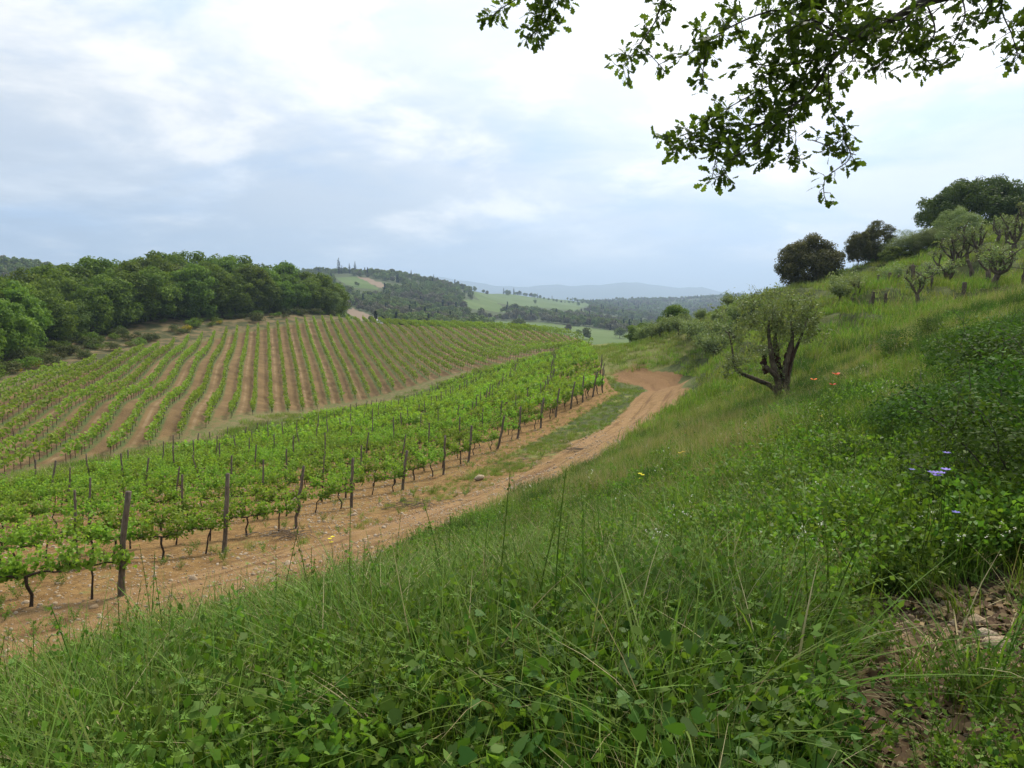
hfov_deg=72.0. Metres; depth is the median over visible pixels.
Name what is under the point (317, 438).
grape vine
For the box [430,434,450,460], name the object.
grape vine
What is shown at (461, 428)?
grape vine
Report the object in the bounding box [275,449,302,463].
grape vine
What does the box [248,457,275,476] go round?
grape vine
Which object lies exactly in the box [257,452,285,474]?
grape vine
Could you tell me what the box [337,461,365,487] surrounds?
grape vine
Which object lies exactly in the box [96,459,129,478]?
grape vine
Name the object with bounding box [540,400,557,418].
grape vine
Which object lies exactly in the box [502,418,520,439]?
grape vine
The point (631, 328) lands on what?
slender tree
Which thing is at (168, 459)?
grape vine
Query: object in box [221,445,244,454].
grape vine
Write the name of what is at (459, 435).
grape vine
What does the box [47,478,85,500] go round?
grape vine
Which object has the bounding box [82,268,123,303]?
broadleaf tree
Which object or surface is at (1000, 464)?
shrub
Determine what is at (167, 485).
grape vine
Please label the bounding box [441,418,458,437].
grape vine
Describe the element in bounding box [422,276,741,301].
mountains
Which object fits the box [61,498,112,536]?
grape vine
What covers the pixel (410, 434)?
grape vine
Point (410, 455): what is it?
grape vine
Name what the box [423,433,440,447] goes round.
grape vine
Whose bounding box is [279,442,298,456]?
grape vine
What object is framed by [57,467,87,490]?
grape vine
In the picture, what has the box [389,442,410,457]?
grape vine
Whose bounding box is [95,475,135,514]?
grape vine
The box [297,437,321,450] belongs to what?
grape vine
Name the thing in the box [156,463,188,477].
grape vine
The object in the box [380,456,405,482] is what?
grape vine
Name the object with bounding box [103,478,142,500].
grape vine
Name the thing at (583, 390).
vineyard post
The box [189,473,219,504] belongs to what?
grape vine
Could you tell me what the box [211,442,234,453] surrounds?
grape vine
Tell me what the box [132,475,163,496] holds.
grape vine
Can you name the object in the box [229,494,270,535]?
grape vine
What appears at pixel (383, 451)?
grape vine
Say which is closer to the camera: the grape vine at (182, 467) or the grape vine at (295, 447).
the grape vine at (182, 467)
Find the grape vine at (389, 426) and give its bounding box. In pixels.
[380,423,396,434]
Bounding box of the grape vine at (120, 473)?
[107,470,135,495]
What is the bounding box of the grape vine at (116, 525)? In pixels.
[102,501,160,548]
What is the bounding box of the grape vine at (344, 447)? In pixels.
[336,443,360,465]
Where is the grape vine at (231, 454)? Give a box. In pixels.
[220,448,240,463]
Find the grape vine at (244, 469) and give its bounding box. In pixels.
[227,464,254,488]
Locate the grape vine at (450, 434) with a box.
[437,428,456,444]
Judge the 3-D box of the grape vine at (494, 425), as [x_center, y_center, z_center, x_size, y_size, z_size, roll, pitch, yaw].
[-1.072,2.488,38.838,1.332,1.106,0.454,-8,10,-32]
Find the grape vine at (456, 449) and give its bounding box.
[448,435,473,463]
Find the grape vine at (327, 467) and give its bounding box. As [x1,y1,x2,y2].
[311,460,338,484]
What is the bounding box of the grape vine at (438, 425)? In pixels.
[426,419,444,431]
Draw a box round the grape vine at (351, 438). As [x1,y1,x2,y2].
[343,431,366,446]
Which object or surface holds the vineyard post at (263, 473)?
on the vineyard soil
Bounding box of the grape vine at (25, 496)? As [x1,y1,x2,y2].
[0,485,38,524]
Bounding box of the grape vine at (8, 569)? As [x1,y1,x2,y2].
[0,536,40,582]
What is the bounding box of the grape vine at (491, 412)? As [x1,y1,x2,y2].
[484,406,502,417]
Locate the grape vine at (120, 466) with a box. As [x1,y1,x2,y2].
[106,461,136,471]
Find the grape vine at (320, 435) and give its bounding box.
[317,432,335,441]
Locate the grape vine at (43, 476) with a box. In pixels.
[24,472,59,481]
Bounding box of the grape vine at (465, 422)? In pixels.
[461,418,474,428]
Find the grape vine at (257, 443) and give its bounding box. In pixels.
[247,436,268,450]
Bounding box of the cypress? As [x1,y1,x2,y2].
[337,258,340,273]
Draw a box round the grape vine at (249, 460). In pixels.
[236,454,262,476]
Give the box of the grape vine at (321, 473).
[314,465,345,480]
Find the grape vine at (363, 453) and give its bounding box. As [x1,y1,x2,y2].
[350,440,375,467]
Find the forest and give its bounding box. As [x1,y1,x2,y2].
[0,255,761,342]
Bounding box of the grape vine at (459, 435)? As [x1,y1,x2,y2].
[453,428,472,441]
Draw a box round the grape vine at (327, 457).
[314,450,341,469]
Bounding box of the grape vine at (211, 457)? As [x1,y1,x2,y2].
[197,451,221,462]
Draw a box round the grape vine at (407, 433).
[394,425,411,437]
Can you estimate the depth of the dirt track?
16.82 m
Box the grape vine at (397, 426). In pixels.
[394,422,410,431]
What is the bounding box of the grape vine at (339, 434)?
[329,428,348,438]
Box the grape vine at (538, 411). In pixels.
[530,406,544,421]
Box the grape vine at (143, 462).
[128,459,155,473]
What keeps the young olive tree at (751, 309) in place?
on the ground at (158, 326)
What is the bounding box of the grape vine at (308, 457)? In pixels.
[299,445,321,465]
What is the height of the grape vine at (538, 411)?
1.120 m
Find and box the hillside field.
[0,319,579,477]
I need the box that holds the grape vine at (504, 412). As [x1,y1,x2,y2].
[495,408,510,417]
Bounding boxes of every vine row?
[0,337,174,472]
[0,341,159,456]
[0,343,143,439]
[0,347,123,423]
[0,353,96,403]
[0,360,67,397]
[57,334,189,462]
[106,331,202,453]
[144,330,215,446]
[177,326,227,438]
[201,325,238,423]
[228,324,249,412]
[249,323,259,412]
[266,322,274,412]
[276,320,290,408]
[285,318,304,408]
[295,317,318,408]
[304,315,330,398]
[312,316,344,400]
[321,315,356,398]
[330,314,369,396]
[337,314,382,392]
[345,315,394,386]
[353,316,405,384]
[362,316,417,381]
[370,316,429,379]
[378,317,440,376]
[386,318,452,372]
[393,318,464,370]
[402,319,475,367]
[409,319,487,363]
[419,319,497,361]
[429,320,509,360]
[437,320,520,357]
[450,320,530,355]
[452,321,540,352]
[461,321,552,351]
[474,321,562,350]
[480,322,572,350]
[491,321,583,349]
[498,323,592,348]
[505,323,590,346]
[520,324,565,342]
[527,325,567,341]
[537,326,575,343]
[556,328,582,342]
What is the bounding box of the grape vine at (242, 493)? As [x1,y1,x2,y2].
[231,480,263,510]
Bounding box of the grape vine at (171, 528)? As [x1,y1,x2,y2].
[128,510,187,559]
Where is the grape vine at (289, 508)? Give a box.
[253,489,301,530]
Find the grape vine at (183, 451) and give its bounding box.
[174,445,195,457]
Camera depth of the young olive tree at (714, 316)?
57.60 m
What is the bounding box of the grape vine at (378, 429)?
[363,424,384,435]
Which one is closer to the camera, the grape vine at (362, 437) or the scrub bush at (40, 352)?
the grape vine at (362, 437)
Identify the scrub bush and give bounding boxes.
[0,348,20,359]
[0,360,22,373]
[0,369,9,377]
[12,349,35,360]
[13,355,43,368]
[17,348,40,358]
[18,346,48,354]
[27,345,47,350]
[37,352,62,364]
[41,349,55,355]
[44,340,62,349]
[48,336,74,346]
[51,344,67,352]
[54,340,70,345]
[56,352,68,357]
[57,345,79,355]
[63,345,82,353]
[73,349,92,357]
[77,335,98,343]
[79,331,103,338]
[81,338,102,347]
[94,344,104,348]
[105,342,124,349]
[108,332,120,339]
[110,326,130,334]
[115,320,130,326]
[121,334,137,339]
[124,341,133,345]
[130,337,146,345]
[139,334,153,340]
[144,332,160,339]
[153,311,166,318]
[168,324,181,330]
[172,328,187,333]
[183,311,198,319]
[184,318,201,326]
[191,318,203,323]
[204,313,217,318]
[211,317,223,322]
[247,312,263,318]
[250,314,265,320]
[276,306,288,312]
[287,308,299,313]
[309,308,322,313]
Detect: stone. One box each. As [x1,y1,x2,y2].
[474,475,483,480]
[967,613,988,628]
[972,628,998,637]
[982,636,1022,653]
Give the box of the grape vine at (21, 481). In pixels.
[0,472,22,491]
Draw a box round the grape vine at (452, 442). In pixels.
[445,434,466,457]
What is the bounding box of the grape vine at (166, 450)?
[159,445,180,456]
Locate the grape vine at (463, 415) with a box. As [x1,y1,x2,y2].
[458,412,474,428]
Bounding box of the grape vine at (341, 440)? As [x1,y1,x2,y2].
[333,430,355,447]
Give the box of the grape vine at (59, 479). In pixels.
[39,470,73,498]
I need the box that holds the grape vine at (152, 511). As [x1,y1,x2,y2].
[135,498,182,530]
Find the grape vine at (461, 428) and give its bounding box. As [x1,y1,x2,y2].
[445,423,463,432]
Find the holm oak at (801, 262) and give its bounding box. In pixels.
[774,232,845,285]
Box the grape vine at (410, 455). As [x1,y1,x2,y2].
[391,450,417,473]
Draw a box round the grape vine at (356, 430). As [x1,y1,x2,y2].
[349,428,366,439]
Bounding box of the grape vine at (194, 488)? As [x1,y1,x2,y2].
[166,481,206,500]
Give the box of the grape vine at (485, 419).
[474,411,491,426]
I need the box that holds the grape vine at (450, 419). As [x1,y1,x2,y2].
[442,412,458,424]
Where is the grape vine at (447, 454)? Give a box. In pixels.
[433,445,451,467]
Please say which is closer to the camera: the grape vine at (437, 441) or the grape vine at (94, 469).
the grape vine at (94, 469)
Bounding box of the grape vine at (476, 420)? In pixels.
[470,414,481,424]
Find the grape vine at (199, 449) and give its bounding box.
[191,442,213,454]
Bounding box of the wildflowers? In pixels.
[381,287,1023,610]
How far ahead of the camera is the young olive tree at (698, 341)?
53.74 m
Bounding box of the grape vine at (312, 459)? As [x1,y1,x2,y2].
[290,455,317,475]
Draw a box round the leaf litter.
[822,576,1023,767]
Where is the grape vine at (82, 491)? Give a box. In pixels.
[74,479,114,508]
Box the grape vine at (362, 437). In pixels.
[353,431,372,443]
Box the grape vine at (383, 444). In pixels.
[371,437,393,450]
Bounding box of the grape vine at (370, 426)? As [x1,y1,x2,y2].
[360,420,378,432]
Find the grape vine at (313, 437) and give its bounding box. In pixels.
[298,431,318,444]
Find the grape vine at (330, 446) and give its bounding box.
[315,442,338,455]
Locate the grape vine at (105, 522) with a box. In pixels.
[58,508,116,553]
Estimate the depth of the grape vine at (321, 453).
33.84 m
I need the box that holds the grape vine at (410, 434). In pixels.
[400,429,420,440]
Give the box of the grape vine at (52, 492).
[40,474,80,513]
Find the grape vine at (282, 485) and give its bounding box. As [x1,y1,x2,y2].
[251,479,288,502]
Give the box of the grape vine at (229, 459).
[215,454,241,468]
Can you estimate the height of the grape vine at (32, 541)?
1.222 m
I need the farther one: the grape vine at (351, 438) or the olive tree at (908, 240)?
the olive tree at (908, 240)
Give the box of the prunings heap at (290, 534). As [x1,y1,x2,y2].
[235,523,325,541]
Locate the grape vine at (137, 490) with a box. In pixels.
[127,478,162,511]
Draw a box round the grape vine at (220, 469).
[205,460,233,474]
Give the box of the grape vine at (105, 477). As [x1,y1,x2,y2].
[78,472,113,484]
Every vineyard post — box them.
[50,460,56,500]
[68,467,70,497]
[73,490,78,553]
[88,477,90,523]
[117,491,131,596]
[120,453,122,475]
[145,458,148,497]
[172,446,175,482]
[174,467,179,504]
[181,474,184,527]
[221,473,229,552]
[230,455,232,486]
[254,445,256,477]
[262,459,263,504]
[294,466,304,528]
[322,456,324,482]
[350,458,353,507]
[365,432,368,462]
[400,434,405,469]
[401,450,407,489]
[428,423,429,453]
[442,435,445,474]
[467,425,472,462]
[496,416,504,448]
[516,406,521,438]
[540,398,544,427]
[555,388,559,416]
[570,382,575,408]
[582,376,584,402]
[592,371,597,396]
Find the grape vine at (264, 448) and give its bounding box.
[256,444,278,457]
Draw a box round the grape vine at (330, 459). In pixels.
[316,449,336,465]
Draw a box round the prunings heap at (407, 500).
[382,498,448,509]
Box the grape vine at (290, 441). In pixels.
[284,435,297,442]
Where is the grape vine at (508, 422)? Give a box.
[500,418,515,434]
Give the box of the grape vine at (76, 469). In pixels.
[74,461,101,473]
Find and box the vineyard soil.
[0,357,618,615]
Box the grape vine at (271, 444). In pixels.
[263,436,284,461]
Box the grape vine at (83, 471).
[79,465,106,479]
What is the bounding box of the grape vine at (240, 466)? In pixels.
[228,459,254,472]
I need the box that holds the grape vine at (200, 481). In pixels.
[186,473,221,498]
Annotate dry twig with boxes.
[953,610,1020,725]
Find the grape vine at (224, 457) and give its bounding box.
[218,450,240,470]
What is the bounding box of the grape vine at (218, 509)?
[182,495,236,540]
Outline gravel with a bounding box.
[0,413,1023,767]
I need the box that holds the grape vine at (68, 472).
[55,466,81,477]
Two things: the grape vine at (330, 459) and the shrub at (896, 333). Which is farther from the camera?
the grape vine at (330, 459)
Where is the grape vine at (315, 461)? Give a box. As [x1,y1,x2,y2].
[294,456,322,471]
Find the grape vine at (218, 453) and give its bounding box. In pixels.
[205,447,232,459]
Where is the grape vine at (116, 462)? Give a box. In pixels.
[100,454,129,471]
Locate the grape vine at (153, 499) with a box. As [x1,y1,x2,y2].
[140,481,180,516]
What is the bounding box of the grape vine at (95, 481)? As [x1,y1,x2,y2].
[65,473,100,503]
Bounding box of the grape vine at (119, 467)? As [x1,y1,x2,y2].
[101,460,135,476]
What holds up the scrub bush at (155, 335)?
on the ground at (158, 326)
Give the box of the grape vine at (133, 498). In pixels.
[97,489,141,522]
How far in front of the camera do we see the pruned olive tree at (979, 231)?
42.70 m
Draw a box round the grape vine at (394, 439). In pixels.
[382,433,403,443]
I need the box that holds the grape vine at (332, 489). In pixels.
[321,474,356,508]
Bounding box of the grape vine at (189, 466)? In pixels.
[180,462,199,475]
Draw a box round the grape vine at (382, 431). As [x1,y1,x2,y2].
[373,427,392,435]
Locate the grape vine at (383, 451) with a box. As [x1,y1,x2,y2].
[373,444,394,461]
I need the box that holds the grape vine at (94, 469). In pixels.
[85,460,110,474]
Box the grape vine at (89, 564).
[53,527,137,599]
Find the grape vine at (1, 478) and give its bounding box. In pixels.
[0,474,18,487]
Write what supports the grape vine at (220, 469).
on the vineyard soil
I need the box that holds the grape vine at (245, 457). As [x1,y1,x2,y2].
[227,449,247,459]
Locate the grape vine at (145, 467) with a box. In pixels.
[123,464,148,476]
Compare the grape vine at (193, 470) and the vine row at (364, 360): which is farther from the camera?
the vine row at (364, 360)
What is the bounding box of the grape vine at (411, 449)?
[395,442,418,459]
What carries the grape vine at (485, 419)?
on the vineyard soil
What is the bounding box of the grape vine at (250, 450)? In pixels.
[240,442,260,455]
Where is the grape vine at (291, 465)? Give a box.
[269,458,299,481]
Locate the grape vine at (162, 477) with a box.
[150,465,181,495]
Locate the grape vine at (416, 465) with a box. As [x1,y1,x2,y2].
[402,456,427,479]
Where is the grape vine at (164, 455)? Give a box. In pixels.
[151,451,176,459]
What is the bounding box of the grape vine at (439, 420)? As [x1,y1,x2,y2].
[428,415,449,427]
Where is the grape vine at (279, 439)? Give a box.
[266,436,285,447]
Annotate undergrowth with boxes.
[0,275,1023,767]
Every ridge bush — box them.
[877,246,914,260]
[905,236,930,251]
[932,233,949,245]
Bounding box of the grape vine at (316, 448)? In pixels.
[297,443,320,456]
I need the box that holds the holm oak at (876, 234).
[866,219,898,260]
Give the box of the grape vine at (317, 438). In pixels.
[309,432,328,444]
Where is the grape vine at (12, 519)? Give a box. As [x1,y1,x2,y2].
[0,500,29,543]
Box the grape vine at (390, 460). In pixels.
[373,450,400,472]
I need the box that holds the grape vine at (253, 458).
[240,447,263,463]
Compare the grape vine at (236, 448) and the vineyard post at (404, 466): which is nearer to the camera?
the vineyard post at (404, 466)
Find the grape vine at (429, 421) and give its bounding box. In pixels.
[417,416,434,433]
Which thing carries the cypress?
on the distant hills
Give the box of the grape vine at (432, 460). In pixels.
[418,449,444,476]
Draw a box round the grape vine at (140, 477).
[121,467,158,496]
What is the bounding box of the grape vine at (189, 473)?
[180,468,208,486]
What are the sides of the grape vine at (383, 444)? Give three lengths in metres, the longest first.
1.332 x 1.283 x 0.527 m
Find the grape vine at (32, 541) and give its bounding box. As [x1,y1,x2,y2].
[0,519,45,564]
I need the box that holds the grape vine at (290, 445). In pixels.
[271,436,292,459]
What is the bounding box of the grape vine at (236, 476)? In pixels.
[217,471,248,489]
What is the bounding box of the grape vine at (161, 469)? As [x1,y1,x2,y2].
[143,465,176,484]
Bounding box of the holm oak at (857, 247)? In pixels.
[842,231,875,267]
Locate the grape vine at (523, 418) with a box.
[511,414,529,429]
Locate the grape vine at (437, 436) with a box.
[419,427,443,445]
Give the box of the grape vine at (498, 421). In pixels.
[488,414,502,430]
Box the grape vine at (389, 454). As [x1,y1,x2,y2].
[375,445,399,471]
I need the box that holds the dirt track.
[0,345,693,668]
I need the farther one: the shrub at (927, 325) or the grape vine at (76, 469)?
the grape vine at (76, 469)
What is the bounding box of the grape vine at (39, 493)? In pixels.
[6,483,48,516]
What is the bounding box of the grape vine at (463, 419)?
[452,413,472,427]
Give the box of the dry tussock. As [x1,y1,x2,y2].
[821,602,925,654]
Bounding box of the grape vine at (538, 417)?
[526,412,543,428]
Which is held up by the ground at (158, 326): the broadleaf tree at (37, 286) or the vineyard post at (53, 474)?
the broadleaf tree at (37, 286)
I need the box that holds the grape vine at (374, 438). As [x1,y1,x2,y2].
[363,432,380,440]
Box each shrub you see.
[633,464,665,481]
[674,421,696,431]
[757,464,801,496]
[795,371,833,391]
[814,431,891,464]
[836,358,873,378]
[854,389,927,432]
[862,359,1023,449]
[869,371,994,435]
[870,323,927,355]
[877,361,1023,507]
[881,422,1023,497]
[884,324,1023,461]
[909,311,957,339]
[917,301,1023,386]
[928,315,1023,401]
[955,305,1023,350]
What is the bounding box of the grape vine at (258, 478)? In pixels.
[238,466,275,500]
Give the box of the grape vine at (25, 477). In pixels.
[12,469,48,496]
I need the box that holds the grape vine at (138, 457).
[129,450,156,462]
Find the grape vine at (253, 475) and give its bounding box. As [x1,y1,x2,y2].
[240,467,271,493]
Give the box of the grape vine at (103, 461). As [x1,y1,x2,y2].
[88,457,116,470]
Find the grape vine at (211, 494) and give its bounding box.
[200,482,237,512]
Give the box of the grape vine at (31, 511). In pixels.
[0,497,38,531]
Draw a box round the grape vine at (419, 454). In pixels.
[412,444,435,470]
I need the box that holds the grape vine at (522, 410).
[516,405,533,424]
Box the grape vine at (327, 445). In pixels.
[315,436,338,448]
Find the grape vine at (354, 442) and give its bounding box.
[348,434,372,449]
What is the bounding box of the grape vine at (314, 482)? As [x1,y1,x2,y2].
[307,466,341,501]
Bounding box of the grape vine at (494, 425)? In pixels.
[483,418,501,431]
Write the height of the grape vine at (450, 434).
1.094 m
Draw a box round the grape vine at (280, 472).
[261,465,289,489]
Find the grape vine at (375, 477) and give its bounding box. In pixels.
[357,464,385,494]
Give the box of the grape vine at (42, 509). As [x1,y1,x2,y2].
[32,494,73,528]
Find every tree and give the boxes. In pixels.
[0,267,47,283]
[0,277,9,283]
[0,277,35,315]
[0,280,56,349]
[0,290,11,338]
[0,298,41,356]
[0,314,6,357]
[19,278,64,298]
[20,262,87,283]
[25,287,79,344]
[26,268,89,311]
[55,263,96,280]
[64,302,93,334]
[68,285,115,331]
[75,255,118,277]
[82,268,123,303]
[89,275,143,327]
[108,260,145,298]
[110,270,160,323]
[112,258,121,270]
[132,265,184,320]
[135,251,177,278]
[144,250,189,270]
[155,275,199,318]
[167,263,219,317]
[170,263,182,272]
[172,251,205,265]
[187,260,226,309]
[197,261,239,317]
[203,255,245,307]
[217,273,256,313]
[223,255,257,266]
[233,262,264,302]
[233,263,273,313]
[251,263,271,269]
[253,278,284,312]
[261,266,281,311]
[271,260,304,282]
[271,280,297,311]
[278,272,298,310]
[283,283,311,308]
[296,271,315,279]
[298,278,325,308]
[309,271,339,291]
[311,287,333,311]
[319,283,350,316]
[322,291,344,315]
[330,283,345,315]
[475,0,1023,208]
[510,318,525,328]
[614,327,626,337]
[624,323,650,340]
[632,324,649,340]
[642,320,657,338]
[648,313,672,337]
[656,303,690,321]
[659,315,676,334]
[668,313,687,333]
[678,317,699,335]
[679,311,692,321]
[680,317,711,346]
[690,330,709,354]
[693,308,706,319]
[693,327,729,359]
[707,281,832,398]
[708,315,736,340]
[709,312,726,321]
[719,289,735,306]
[724,302,749,326]
[738,292,766,314]
[825,269,856,301]
[834,268,867,291]
[846,276,867,301]
[871,288,878,305]
[875,261,906,279]
[879,229,940,254]
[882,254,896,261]
[883,293,887,305]
[900,262,915,276]
[901,269,935,302]
[909,225,950,251]
[911,264,919,281]
[913,173,1023,233]
[920,259,939,278]
[928,247,948,276]
[931,205,987,241]
[931,231,963,264]
[932,256,966,280]
[941,232,970,263]
[953,220,995,260]
[957,229,976,264]
[958,282,966,297]
[965,236,981,261]
[966,255,974,278]
[971,244,1009,279]
[976,240,1023,287]
[986,213,1016,243]
[996,212,1023,248]
[1012,210,1023,230]
[1012,266,1023,285]
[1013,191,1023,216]
[1014,196,1023,218]
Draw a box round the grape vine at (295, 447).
[284,441,307,451]
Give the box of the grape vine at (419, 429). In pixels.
[409,423,427,443]
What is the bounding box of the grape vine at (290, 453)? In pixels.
[279,447,300,458]
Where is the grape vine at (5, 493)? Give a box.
[0,487,13,505]
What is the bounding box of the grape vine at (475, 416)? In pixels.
[473,411,487,424]
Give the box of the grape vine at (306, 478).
[291,463,322,491]
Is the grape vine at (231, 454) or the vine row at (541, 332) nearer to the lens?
the grape vine at (231, 454)
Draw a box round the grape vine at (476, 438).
[463,429,484,454]
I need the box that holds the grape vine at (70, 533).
[33,518,102,551]
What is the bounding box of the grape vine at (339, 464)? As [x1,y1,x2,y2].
[334,454,361,479]
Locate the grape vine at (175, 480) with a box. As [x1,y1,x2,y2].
[164,473,194,495]
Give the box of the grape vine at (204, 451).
[190,447,210,459]
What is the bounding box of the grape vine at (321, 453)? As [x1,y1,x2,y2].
[317,446,340,457]
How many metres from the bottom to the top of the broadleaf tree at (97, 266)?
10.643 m
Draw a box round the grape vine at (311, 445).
[290,442,314,452]
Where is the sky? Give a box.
[0,0,1023,293]
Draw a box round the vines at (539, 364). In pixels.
[162,340,604,454]
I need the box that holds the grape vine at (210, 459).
[195,452,224,471]
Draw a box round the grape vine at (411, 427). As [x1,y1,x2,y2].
[402,422,419,433]
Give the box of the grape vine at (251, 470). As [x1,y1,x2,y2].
[247,462,278,475]
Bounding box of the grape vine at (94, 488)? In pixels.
[57,482,99,516]
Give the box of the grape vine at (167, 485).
[155,469,190,496]
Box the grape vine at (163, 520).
[151,500,198,544]
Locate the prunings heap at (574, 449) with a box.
[559,445,592,452]
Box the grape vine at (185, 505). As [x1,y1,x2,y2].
[172,492,211,523]
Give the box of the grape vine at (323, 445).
[312,439,335,452]
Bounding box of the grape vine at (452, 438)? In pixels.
[440,431,459,449]
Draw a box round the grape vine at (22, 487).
[1,482,43,494]
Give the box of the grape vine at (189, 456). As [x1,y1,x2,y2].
[178,452,201,461]
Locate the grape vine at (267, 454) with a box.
[259,445,284,461]
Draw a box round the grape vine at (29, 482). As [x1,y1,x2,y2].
[15,469,51,494]
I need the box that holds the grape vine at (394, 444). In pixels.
[389,438,410,453]
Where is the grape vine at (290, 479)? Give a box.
[270,467,300,493]
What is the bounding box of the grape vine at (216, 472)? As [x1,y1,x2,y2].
[199,461,229,478]
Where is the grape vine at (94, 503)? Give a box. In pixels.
[64,491,110,524]
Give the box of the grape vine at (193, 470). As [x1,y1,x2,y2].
[182,465,210,488]
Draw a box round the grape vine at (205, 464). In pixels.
[192,456,219,468]
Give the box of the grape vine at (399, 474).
[383,462,408,491]
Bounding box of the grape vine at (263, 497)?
[238,483,276,518]
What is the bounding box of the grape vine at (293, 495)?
[266,484,302,515]
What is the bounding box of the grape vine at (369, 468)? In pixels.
[362,456,384,485]
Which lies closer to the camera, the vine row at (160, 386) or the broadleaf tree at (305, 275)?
the vine row at (160, 386)
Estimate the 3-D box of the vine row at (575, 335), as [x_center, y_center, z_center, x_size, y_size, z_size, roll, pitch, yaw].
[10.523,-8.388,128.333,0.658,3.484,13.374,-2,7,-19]
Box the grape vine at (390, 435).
[378,429,399,447]
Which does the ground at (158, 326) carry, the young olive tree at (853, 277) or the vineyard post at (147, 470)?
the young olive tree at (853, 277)
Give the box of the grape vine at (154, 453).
[133,450,156,460]
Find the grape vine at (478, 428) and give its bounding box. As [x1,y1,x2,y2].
[469,420,485,430]
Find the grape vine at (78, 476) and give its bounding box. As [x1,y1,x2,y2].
[67,470,101,490]
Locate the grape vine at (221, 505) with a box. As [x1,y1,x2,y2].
[207,492,248,511]
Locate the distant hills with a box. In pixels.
[333,273,747,344]
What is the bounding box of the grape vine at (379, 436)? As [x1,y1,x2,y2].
[373,430,386,449]
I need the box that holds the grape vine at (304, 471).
[289,461,316,478]
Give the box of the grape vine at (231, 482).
[213,473,247,489]
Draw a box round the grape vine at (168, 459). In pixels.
[153,452,182,468]
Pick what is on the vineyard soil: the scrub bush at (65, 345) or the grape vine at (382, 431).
the grape vine at (382, 431)
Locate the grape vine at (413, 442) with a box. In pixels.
[405,432,426,455]
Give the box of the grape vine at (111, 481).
[96,476,129,492]
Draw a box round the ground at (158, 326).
[0,224,1023,767]
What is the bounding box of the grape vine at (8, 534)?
[0,515,34,561]
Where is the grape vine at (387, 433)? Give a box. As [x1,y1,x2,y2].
[386,424,405,437]
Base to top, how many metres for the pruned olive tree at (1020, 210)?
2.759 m
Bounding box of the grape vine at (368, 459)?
[356,453,378,473]
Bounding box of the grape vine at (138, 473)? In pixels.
[128,465,163,481]
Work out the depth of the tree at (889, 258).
57.02 m
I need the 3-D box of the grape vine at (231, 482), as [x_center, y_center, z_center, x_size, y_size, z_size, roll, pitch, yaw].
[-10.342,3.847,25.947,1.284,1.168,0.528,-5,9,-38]
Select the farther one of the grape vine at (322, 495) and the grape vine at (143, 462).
the grape vine at (143, 462)
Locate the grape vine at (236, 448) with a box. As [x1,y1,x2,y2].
[227,444,247,452]
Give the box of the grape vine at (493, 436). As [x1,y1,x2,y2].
[480,428,498,450]
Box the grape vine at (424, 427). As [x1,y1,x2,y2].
[414,421,432,432]
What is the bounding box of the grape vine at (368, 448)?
[355,438,376,451]
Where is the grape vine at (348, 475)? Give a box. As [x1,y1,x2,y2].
[332,467,361,497]
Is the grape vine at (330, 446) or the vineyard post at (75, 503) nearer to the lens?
the vineyard post at (75, 503)
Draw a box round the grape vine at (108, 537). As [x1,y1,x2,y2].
[87,508,149,560]
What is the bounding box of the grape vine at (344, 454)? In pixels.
[330,448,351,461]
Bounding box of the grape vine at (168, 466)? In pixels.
[149,456,177,472]
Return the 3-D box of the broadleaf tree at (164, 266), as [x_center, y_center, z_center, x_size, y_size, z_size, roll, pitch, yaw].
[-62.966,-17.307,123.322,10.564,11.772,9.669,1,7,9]
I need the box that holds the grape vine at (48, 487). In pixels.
[32,476,71,504]
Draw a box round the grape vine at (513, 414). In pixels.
[503,406,518,421]
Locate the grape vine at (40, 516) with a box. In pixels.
[15,501,75,557]
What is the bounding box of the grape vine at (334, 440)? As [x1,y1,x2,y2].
[326,435,349,448]
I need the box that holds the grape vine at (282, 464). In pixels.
[273,452,299,478]
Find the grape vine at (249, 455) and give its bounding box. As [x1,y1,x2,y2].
[236,447,259,463]
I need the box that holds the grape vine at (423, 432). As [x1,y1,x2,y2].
[417,425,438,438]
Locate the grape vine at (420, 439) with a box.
[408,431,426,449]
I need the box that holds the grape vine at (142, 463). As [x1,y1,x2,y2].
[127,455,154,469]
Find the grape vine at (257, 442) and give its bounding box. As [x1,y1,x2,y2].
[247,437,265,447]
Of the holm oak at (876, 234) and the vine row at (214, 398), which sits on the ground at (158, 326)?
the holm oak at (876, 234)
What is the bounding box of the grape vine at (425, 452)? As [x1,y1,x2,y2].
[410,440,435,457]
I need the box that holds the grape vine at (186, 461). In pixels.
[171,454,200,467]
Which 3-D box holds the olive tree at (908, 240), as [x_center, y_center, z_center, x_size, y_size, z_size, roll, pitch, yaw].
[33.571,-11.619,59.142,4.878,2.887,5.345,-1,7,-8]
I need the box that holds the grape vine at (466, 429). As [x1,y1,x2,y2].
[450,424,471,440]
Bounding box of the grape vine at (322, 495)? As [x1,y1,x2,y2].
[300,482,330,512]
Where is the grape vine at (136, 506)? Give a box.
[102,492,151,515]
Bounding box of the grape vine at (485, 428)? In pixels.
[472,421,488,445]
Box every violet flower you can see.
[909,468,914,530]
[926,468,950,572]
[939,511,963,582]
[944,451,950,547]
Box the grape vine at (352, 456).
[331,449,359,466]
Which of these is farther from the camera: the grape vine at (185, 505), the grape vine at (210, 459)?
the grape vine at (210, 459)
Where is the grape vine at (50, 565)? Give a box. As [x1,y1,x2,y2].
[0,538,77,606]
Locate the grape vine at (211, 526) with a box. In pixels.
[180,505,233,553]
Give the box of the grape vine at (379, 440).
[370,436,389,453]
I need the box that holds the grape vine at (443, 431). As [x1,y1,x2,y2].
[433,425,450,434]
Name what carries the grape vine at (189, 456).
on the vineyard soil

